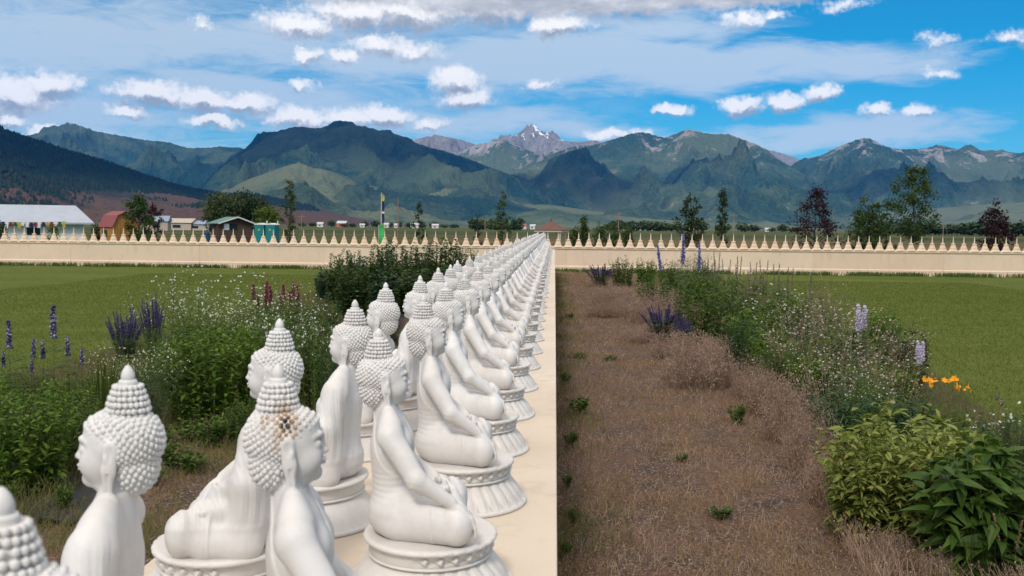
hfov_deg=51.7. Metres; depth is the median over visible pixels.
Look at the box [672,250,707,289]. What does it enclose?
leafy bush
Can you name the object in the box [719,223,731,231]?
distant tree
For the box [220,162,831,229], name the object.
mountains
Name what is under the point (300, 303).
white flower
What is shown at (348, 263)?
upright shrub
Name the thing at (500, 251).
buddha statue
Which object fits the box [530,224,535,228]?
distant house
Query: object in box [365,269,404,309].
upright shrub
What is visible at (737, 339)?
leafy bush
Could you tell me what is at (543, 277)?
buddha statue
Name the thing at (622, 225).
distant tree
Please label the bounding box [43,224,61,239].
tree
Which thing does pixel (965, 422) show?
orange lily
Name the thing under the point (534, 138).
mountains
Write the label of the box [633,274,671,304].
leafy bush
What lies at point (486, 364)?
buddha statue
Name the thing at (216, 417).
path weed
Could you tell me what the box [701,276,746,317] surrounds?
leafy plant
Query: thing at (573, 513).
path weed
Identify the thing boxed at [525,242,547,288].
buddha statue
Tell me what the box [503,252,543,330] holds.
buddha statue
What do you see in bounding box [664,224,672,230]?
distant tree
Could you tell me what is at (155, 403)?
cream flower bush
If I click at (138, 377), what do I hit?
leafy plant
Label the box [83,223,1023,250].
ground
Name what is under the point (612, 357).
path weed
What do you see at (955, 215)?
mountains
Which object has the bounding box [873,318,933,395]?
airy flower
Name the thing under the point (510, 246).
buddha statue
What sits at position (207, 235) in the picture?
blue barrel
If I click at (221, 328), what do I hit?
leafy plant
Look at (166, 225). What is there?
distant house
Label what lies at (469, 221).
distant tree
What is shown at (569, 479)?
path weed
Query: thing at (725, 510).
path weed
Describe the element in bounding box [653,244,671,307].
blue delphinium
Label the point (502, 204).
sapling
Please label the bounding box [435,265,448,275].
upright shrub
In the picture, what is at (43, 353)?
lupine
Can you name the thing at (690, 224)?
tall tree
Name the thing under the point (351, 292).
upright shrub
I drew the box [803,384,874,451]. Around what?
shrub
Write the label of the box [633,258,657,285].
leafy bush
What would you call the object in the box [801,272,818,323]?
seed spire
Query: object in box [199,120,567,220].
mountains
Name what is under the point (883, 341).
leafy bush
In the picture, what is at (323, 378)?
leafy bush
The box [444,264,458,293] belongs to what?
buddha statue
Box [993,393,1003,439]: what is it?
seed head stalk
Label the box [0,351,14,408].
lupine
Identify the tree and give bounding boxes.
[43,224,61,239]
[121,190,157,241]
[142,202,164,240]
[196,187,249,231]
[219,187,264,232]
[249,190,274,230]
[252,204,283,229]
[278,179,297,242]
[327,221,335,226]
[371,220,379,226]
[449,224,458,227]
[467,218,475,229]
[469,220,484,229]
[469,223,488,229]
[479,217,486,229]
[484,218,494,229]
[490,220,507,229]
[509,224,520,229]
[510,217,525,229]
[578,214,589,246]
[605,222,617,229]
[611,220,624,230]
[616,222,628,230]
[626,220,639,229]
[630,224,641,230]
[637,221,646,230]
[643,222,654,230]
[647,222,668,230]
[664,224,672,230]
[670,221,683,231]
[672,192,707,247]
[697,221,709,230]
[714,187,728,243]
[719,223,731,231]
[734,222,749,231]
[747,224,761,231]
[777,224,789,231]
[782,183,848,248]
[838,191,888,249]
[887,163,941,245]
[890,226,898,233]
[895,224,916,233]
[910,222,930,233]
[924,224,949,234]
[946,224,958,234]
[954,223,964,234]
[958,223,975,234]
[967,221,990,234]
[975,198,1016,250]
[1008,222,1021,235]
[1009,220,1023,235]
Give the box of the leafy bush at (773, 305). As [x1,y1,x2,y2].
[734,285,783,348]
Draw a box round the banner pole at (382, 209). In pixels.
[381,193,384,228]
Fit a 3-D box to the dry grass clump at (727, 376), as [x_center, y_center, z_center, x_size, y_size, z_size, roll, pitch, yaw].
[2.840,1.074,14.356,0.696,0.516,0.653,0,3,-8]
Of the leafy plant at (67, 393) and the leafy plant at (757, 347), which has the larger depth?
the leafy plant at (757, 347)
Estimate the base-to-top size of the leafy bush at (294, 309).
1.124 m
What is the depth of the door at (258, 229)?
104.44 m
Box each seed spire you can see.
[701,260,712,283]
[705,251,724,282]
[712,259,730,299]
[731,256,743,288]
[742,262,763,307]
[751,260,770,311]
[767,263,788,306]
[778,267,798,301]
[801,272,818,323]
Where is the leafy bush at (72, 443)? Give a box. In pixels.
[39,385,101,470]
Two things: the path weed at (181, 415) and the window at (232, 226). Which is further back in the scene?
the window at (232, 226)
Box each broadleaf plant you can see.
[898,436,1023,575]
[1003,455,1023,534]
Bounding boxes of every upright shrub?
[313,265,335,300]
[325,253,343,305]
[333,265,371,317]
[336,250,356,301]
[345,250,367,284]
[356,255,374,306]
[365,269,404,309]
[366,244,391,307]
[375,239,399,277]
[389,243,413,297]
[392,268,430,317]
[398,245,426,295]
[412,242,434,282]
[424,240,448,283]
[433,236,461,274]
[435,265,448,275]
[456,246,471,265]
[462,248,481,266]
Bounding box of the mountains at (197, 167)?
[26,122,243,187]
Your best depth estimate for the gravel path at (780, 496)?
9.12 m
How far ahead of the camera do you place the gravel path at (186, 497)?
8.40 m
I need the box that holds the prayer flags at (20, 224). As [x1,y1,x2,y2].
[0,221,65,227]
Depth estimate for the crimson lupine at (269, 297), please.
18.06 m
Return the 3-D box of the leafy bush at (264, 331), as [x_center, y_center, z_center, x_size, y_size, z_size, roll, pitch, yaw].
[-2.765,0.717,12.712,0.945,1.302,0.963,2,4,26]
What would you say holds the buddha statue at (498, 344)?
on the statue wall at (525, 542)
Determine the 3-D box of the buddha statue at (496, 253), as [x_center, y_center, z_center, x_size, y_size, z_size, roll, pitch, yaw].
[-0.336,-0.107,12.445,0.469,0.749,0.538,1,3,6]
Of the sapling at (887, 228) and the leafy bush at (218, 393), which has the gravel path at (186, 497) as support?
the leafy bush at (218, 393)
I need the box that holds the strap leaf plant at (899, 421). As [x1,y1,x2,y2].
[853,389,940,434]
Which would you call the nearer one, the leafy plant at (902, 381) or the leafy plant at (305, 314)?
the leafy plant at (902, 381)
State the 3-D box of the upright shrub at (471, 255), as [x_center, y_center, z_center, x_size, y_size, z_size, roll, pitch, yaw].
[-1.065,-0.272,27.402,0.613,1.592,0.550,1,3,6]
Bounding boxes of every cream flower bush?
[82,341,142,400]
[113,339,190,426]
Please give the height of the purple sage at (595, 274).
0.844 m
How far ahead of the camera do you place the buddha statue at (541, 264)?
20.57 m
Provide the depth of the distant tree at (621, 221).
687.80 m
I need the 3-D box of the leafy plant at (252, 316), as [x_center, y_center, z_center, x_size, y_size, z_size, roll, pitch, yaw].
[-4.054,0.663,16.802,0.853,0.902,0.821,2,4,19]
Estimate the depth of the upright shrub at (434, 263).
27.14 m
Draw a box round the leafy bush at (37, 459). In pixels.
[0,382,81,496]
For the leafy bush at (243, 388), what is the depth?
12.07 m
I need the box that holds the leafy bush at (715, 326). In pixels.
[700,278,746,344]
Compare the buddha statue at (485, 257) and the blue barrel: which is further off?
the blue barrel
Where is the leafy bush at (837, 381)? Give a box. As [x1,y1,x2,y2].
[795,352,866,407]
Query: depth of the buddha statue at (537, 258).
21.50 m
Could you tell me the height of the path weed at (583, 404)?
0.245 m
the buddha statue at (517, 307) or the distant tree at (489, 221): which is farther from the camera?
the distant tree at (489, 221)
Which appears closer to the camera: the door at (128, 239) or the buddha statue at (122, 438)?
the buddha statue at (122, 438)
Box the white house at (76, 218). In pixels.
[0,204,93,240]
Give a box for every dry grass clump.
[582,280,638,305]
[584,302,622,317]
[605,296,649,317]
[620,326,662,342]
[624,288,688,323]
[645,328,702,359]
[652,326,737,390]
[700,335,740,369]
[703,351,746,386]
[728,356,783,400]
[737,364,801,417]
[750,369,828,441]
[773,398,841,472]
[797,444,858,507]
[862,528,921,566]
[909,548,969,575]
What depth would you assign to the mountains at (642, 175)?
7238.67 m
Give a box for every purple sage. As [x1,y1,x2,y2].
[105,307,146,365]
[138,294,166,362]
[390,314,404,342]
[584,263,616,286]
[639,305,683,341]
[673,316,693,344]
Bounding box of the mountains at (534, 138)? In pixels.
[411,124,601,168]
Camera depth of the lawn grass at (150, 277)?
29.47 m
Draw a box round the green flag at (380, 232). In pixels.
[378,225,383,243]
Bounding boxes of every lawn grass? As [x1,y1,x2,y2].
[0,273,322,378]
[731,280,1023,428]
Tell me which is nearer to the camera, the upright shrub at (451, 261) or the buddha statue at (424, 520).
the buddha statue at (424, 520)
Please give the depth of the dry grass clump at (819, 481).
8.21 m
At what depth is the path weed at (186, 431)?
10.38 m
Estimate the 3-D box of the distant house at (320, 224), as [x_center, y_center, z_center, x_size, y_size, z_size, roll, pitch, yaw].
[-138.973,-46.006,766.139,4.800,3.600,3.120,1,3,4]
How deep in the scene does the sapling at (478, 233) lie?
90.06 m
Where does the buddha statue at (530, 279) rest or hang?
on the statue wall at (525, 542)
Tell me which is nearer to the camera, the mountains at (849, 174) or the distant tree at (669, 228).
the distant tree at (669, 228)
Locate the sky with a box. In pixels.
[0,0,1023,158]
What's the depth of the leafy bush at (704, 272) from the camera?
31.20 m
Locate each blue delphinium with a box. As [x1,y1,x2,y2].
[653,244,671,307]
[672,234,693,313]
[688,243,706,308]
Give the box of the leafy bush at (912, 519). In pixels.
[865,427,980,551]
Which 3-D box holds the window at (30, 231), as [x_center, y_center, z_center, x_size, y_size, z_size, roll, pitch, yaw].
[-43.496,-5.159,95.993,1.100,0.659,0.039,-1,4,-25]
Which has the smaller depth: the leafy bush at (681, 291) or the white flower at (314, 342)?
the white flower at (314, 342)
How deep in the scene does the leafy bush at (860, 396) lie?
10.43 m
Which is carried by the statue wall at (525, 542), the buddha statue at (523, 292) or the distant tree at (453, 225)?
the buddha statue at (523, 292)
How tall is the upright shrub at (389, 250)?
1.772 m
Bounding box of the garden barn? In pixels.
[98,211,138,240]
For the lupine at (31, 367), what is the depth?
11.45 m
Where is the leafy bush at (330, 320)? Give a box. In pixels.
[309,290,342,358]
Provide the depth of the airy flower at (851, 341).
13.62 m
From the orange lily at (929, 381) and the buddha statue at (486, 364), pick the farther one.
the orange lily at (929, 381)
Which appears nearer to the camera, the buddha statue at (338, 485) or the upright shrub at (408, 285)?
the buddha statue at (338, 485)
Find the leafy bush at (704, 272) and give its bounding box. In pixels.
[691,254,722,287]
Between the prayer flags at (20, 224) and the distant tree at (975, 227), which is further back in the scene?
the distant tree at (975, 227)
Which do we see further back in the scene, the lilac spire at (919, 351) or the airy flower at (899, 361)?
the airy flower at (899, 361)
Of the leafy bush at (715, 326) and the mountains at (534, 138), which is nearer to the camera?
the leafy bush at (715, 326)
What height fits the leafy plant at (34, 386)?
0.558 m
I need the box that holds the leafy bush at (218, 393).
[153,321,250,418]
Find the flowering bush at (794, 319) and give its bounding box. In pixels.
[770,295,818,351]
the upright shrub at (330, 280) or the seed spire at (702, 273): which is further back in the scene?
the seed spire at (702, 273)
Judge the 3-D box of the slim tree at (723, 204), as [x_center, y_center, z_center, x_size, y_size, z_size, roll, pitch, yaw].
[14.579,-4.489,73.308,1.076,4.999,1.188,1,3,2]
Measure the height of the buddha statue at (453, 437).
0.749 m
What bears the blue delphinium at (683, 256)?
on the gravel path at (780, 496)
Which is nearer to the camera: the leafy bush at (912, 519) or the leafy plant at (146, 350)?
the leafy bush at (912, 519)
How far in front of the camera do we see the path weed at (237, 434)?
10.06 m
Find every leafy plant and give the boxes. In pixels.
[0,361,29,403]
[0,385,44,446]
[10,368,62,404]
[23,377,94,436]
[53,369,100,408]
[70,391,106,433]
[108,360,151,393]
[134,328,184,388]
[165,310,214,366]
[192,317,250,374]
[221,392,256,441]
[233,301,278,339]
[235,309,298,361]
[284,306,325,378]
[325,322,342,370]
[681,271,725,305]
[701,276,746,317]
[719,275,766,316]
[723,304,784,354]
[747,321,795,379]
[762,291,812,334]
[785,351,839,406]
[799,334,854,376]
[808,309,856,356]
[819,323,878,377]
[834,360,897,410]
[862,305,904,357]
[864,361,916,408]
[926,401,974,436]
[955,423,1008,472]
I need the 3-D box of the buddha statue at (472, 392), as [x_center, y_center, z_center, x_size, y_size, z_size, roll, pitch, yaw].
[-0.153,0.347,4.738,0.469,0.749,0.539,0,3,-4]
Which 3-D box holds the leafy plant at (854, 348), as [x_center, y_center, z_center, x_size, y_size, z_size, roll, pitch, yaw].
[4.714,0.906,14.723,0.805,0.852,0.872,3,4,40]
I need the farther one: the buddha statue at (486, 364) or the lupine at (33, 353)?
the lupine at (33, 353)
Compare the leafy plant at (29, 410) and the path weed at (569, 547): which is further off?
the leafy plant at (29, 410)
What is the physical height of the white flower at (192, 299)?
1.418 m
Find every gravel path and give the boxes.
[40,310,408,565]
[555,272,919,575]
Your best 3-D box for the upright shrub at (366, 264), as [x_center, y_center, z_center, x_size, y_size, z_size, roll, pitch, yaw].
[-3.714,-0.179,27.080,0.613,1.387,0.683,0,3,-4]
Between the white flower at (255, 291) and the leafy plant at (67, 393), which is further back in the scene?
the white flower at (255, 291)
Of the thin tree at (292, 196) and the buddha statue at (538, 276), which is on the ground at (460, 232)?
the thin tree at (292, 196)
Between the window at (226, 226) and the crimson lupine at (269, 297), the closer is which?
the crimson lupine at (269, 297)
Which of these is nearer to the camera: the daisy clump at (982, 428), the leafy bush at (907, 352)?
the daisy clump at (982, 428)
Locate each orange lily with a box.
[915,375,958,447]
[951,382,972,448]
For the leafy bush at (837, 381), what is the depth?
12.48 m
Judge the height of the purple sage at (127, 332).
0.902 m
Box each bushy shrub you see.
[0,220,9,239]
[89,223,99,239]
[567,223,581,246]
[591,222,606,246]
[604,223,620,247]
[618,222,634,246]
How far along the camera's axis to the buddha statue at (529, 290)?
12.01 m
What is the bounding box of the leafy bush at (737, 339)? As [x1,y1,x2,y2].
[718,313,768,374]
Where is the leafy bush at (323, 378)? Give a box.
[313,339,338,396]
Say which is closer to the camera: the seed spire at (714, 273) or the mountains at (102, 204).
the seed spire at (714, 273)
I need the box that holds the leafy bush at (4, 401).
[0,371,23,444]
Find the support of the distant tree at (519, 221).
on the ground at (460, 232)
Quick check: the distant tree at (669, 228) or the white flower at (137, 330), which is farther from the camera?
the distant tree at (669, 228)
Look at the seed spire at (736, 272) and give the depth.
26.55 m
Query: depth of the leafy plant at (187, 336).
15.27 m
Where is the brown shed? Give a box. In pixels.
[206,217,255,242]
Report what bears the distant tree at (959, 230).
on the ground at (460, 232)
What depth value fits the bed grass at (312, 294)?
14.16 m
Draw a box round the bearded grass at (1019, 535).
[983,512,1023,575]
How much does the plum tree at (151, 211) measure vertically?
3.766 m
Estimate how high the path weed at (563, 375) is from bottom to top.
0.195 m
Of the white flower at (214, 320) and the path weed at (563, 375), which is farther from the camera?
the white flower at (214, 320)
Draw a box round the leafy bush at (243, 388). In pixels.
[219,325,267,408]
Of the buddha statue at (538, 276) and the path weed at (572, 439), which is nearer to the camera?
the path weed at (572, 439)
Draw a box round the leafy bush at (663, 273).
[656,259,681,288]
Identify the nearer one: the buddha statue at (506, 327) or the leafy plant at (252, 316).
the buddha statue at (506, 327)
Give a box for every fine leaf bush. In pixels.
[750,339,805,390]
[782,330,820,380]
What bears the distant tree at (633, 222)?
on the ground at (460, 232)
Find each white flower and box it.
[113,293,151,357]
[145,276,187,346]
[166,265,218,337]
[171,295,249,338]
[196,268,245,332]
[222,297,296,335]
[224,271,269,335]
[264,281,296,310]
[278,283,323,340]
[303,309,338,388]
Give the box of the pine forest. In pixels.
[0,125,319,211]
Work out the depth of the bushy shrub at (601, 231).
66.66 m
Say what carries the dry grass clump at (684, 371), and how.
on the gravel path at (780, 496)
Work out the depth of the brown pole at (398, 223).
80.25 m
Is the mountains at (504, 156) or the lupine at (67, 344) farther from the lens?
the mountains at (504, 156)
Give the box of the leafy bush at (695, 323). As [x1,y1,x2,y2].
[673,285,714,342]
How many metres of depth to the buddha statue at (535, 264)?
18.64 m
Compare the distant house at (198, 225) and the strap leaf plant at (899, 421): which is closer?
the strap leaf plant at (899, 421)
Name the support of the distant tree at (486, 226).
on the ground at (460, 232)
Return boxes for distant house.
[146,216,172,230]
[170,218,197,229]
[192,221,209,229]
[317,222,323,226]
[336,221,347,226]
[384,223,389,227]
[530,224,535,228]
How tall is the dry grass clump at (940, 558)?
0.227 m
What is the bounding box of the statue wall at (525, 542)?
[144,249,556,575]
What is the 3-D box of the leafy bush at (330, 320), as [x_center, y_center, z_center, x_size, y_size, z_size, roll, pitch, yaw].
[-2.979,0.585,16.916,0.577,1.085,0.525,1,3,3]
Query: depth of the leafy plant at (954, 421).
10.39 m
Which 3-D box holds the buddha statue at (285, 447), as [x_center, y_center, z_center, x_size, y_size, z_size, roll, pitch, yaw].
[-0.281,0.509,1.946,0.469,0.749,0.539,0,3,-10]
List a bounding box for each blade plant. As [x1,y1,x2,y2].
[73,357,118,412]
[962,500,996,575]
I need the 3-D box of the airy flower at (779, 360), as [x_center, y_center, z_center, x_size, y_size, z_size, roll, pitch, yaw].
[3.503,0.814,13.312,0.956,1.203,1.014,2,4,28]
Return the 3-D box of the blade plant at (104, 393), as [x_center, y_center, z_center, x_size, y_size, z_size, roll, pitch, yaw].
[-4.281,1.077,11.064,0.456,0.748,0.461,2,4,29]
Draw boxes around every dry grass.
[612,268,1023,575]
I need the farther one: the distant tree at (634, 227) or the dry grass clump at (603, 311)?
the distant tree at (634, 227)
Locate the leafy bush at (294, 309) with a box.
[268,290,320,354]
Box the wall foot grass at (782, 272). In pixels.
[0,261,1023,277]
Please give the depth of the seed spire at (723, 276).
27.00 m
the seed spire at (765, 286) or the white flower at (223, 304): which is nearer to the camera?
the white flower at (223, 304)
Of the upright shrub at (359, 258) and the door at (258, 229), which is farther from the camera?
the door at (258, 229)
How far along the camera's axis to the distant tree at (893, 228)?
550.36 m
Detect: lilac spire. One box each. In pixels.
[842,304,874,365]
[906,340,933,406]
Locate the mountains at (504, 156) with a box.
[457,139,598,172]
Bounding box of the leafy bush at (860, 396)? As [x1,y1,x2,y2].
[823,371,896,436]
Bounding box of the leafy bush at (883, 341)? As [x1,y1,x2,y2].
[873,310,901,373]
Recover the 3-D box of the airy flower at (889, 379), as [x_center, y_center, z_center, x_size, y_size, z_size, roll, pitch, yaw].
[4.057,1.026,11.381,0.887,1.010,0.941,2,4,22]
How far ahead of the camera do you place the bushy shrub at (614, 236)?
67.55 m
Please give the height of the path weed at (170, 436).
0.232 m
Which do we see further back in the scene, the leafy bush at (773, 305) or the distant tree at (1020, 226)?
the distant tree at (1020, 226)
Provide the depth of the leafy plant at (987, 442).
8.86 m
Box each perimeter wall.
[0,226,509,268]
[515,232,1023,276]
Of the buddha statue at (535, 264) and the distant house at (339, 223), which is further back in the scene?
the distant house at (339, 223)
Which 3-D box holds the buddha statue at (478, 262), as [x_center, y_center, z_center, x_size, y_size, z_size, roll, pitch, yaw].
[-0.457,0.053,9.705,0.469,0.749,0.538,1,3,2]
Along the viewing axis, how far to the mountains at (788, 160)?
12857.67 m
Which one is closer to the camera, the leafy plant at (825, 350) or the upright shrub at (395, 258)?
the leafy plant at (825, 350)
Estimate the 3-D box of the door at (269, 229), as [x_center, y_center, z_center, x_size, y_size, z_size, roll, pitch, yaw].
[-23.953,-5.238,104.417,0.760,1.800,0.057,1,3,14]
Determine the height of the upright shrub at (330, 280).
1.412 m
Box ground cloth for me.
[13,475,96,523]
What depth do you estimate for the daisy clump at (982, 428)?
9.46 m
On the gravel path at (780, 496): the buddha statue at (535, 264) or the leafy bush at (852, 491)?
the leafy bush at (852, 491)
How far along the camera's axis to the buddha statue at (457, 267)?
7.68 m
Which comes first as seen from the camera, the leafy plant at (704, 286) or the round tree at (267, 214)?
the leafy plant at (704, 286)
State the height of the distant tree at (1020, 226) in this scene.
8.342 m
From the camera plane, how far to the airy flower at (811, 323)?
16.63 m
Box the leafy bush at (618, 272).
[608,257,635,286]
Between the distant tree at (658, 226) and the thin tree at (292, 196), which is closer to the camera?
the thin tree at (292, 196)
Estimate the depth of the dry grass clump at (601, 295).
28.69 m
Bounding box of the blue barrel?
[204,232,209,241]
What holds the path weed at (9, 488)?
on the gravel path at (186, 497)
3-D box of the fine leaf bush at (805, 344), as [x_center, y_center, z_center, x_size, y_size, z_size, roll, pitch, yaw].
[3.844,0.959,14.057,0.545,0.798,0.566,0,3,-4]
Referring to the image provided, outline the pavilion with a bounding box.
[534,217,567,246]
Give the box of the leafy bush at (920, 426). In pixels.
[828,395,986,498]
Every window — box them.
[27,228,39,234]
[224,224,228,229]
[230,224,236,229]
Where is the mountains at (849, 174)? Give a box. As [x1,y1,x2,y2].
[791,138,1023,215]
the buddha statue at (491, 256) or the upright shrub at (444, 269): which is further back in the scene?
the upright shrub at (444, 269)
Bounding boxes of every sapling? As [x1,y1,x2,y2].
[410,200,426,242]
[472,215,482,244]
[493,190,511,245]
[880,197,897,249]
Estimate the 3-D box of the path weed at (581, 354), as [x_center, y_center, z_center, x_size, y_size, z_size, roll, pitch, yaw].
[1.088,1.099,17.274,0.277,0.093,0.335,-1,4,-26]
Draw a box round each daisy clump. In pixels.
[957,410,1009,458]
[975,401,1023,468]
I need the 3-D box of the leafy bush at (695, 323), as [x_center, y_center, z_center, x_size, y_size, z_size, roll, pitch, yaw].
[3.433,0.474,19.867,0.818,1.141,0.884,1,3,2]
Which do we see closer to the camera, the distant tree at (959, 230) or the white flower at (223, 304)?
the white flower at (223, 304)
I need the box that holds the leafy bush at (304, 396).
[288,304,333,410]
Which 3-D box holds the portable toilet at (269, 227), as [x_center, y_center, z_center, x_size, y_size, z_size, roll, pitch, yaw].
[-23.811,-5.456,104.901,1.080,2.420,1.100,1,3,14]
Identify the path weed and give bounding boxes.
[0,480,20,495]
[55,480,76,507]
[155,467,168,484]
[161,439,197,470]
[164,426,179,443]
[169,417,205,443]
[171,402,202,423]
[177,451,212,473]
[189,412,232,446]
[209,413,240,428]
[224,400,256,423]
[234,425,242,438]
[560,370,572,382]
[560,540,573,555]
[561,471,572,487]
[562,428,578,446]
[565,312,573,318]
[566,392,588,413]
[566,508,581,523]
[570,353,584,358]
[601,354,617,360]
[674,452,688,461]
[705,504,734,519]
[726,401,746,423]
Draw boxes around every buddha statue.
[0,486,78,575]
[60,365,166,575]
[149,318,303,575]
[241,363,359,575]
[310,300,373,537]
[316,282,400,462]
[353,328,512,575]
[392,267,444,358]
[393,275,432,430]
[406,295,526,517]
[432,282,528,456]
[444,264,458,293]
[453,260,463,335]
[453,273,534,421]
[462,256,475,280]
[470,267,537,392]
[473,253,484,316]
[482,251,491,265]
[483,261,540,370]
[488,249,494,263]
[491,258,542,354]
[493,248,500,260]
[497,246,503,255]
[498,255,543,341]
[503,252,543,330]
[507,250,544,321]
[508,243,512,251]
[512,248,545,314]
[515,247,546,307]
[517,245,545,302]
[519,244,547,297]
[522,243,548,293]
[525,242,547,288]
[526,241,547,285]
[527,241,549,282]
[529,240,548,279]
[530,239,548,277]
[531,239,549,275]
[533,238,549,272]
[534,238,550,269]
[536,237,550,264]
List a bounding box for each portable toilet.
[254,223,265,242]
[265,221,279,242]
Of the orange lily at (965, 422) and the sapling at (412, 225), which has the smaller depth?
the orange lily at (965, 422)
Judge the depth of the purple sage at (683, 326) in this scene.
18.76 m
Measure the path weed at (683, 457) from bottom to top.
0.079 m
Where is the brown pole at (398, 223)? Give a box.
[397,198,398,243]
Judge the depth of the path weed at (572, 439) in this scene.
10.25 m
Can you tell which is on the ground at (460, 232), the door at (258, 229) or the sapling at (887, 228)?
the sapling at (887, 228)
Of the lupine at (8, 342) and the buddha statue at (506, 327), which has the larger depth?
the lupine at (8, 342)
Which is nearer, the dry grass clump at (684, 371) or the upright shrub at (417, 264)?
the dry grass clump at (684, 371)
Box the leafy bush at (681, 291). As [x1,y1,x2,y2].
[658,274,697,309]
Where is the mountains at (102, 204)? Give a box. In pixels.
[0,129,405,225]
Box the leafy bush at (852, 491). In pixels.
[809,421,926,545]
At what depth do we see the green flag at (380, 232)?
77.36 m
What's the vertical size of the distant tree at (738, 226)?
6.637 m
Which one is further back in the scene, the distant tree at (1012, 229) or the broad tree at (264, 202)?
the distant tree at (1012, 229)
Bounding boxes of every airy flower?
[715,268,778,321]
[742,283,803,347]
[753,304,834,391]
[771,285,856,364]
[792,339,868,418]
[795,274,854,341]
[805,294,897,393]
[847,339,932,424]
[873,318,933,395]
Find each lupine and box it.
[0,320,27,404]
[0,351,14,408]
[17,338,51,399]
[17,359,42,411]
[30,340,57,398]
[35,305,72,402]
[56,337,82,400]
[67,348,93,399]
[241,283,259,337]
[255,281,275,319]
[264,285,279,320]
[277,284,292,314]
[279,281,305,319]
[296,285,304,325]
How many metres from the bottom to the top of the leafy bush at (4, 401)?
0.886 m
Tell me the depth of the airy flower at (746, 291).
20.52 m
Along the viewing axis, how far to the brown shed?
83.66 m
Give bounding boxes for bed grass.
[1,276,398,522]
[632,273,1023,575]
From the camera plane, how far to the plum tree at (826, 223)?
66.90 m
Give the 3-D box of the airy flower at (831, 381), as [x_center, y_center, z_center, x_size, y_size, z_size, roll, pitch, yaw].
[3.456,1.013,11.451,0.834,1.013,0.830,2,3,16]
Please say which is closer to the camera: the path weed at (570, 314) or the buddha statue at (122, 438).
the buddha statue at (122, 438)
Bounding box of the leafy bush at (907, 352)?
[892,323,931,394]
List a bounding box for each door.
[121,228,130,240]
[255,226,262,242]
[266,226,272,242]
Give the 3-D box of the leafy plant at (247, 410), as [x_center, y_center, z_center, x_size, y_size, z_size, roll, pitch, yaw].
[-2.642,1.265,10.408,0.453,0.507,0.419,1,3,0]
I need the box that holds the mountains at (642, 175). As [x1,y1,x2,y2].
[508,129,852,224]
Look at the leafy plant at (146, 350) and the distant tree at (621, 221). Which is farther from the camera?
the distant tree at (621, 221)
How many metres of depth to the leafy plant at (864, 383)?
12.16 m
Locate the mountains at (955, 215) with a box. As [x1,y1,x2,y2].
[727,202,1023,229]
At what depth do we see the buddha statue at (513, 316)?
8.28 m
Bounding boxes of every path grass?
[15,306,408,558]
[555,270,643,575]
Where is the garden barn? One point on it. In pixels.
(111, 220)
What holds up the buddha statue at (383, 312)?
on the statue wall at (525, 542)
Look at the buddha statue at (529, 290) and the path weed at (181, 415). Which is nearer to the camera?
the path weed at (181, 415)
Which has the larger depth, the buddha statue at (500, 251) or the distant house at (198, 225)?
the distant house at (198, 225)
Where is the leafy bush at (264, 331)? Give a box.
[245,294,318,399]
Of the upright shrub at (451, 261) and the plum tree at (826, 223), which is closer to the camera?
the upright shrub at (451, 261)
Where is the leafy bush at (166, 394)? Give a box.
[152,331,196,408]
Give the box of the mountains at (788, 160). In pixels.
[768,150,813,165]
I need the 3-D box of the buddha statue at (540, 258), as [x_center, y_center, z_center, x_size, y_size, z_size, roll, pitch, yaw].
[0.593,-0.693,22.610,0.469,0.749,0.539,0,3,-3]
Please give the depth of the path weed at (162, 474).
8.60 m
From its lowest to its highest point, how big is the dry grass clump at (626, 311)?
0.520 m
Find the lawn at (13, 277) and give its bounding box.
[0,265,1023,491]

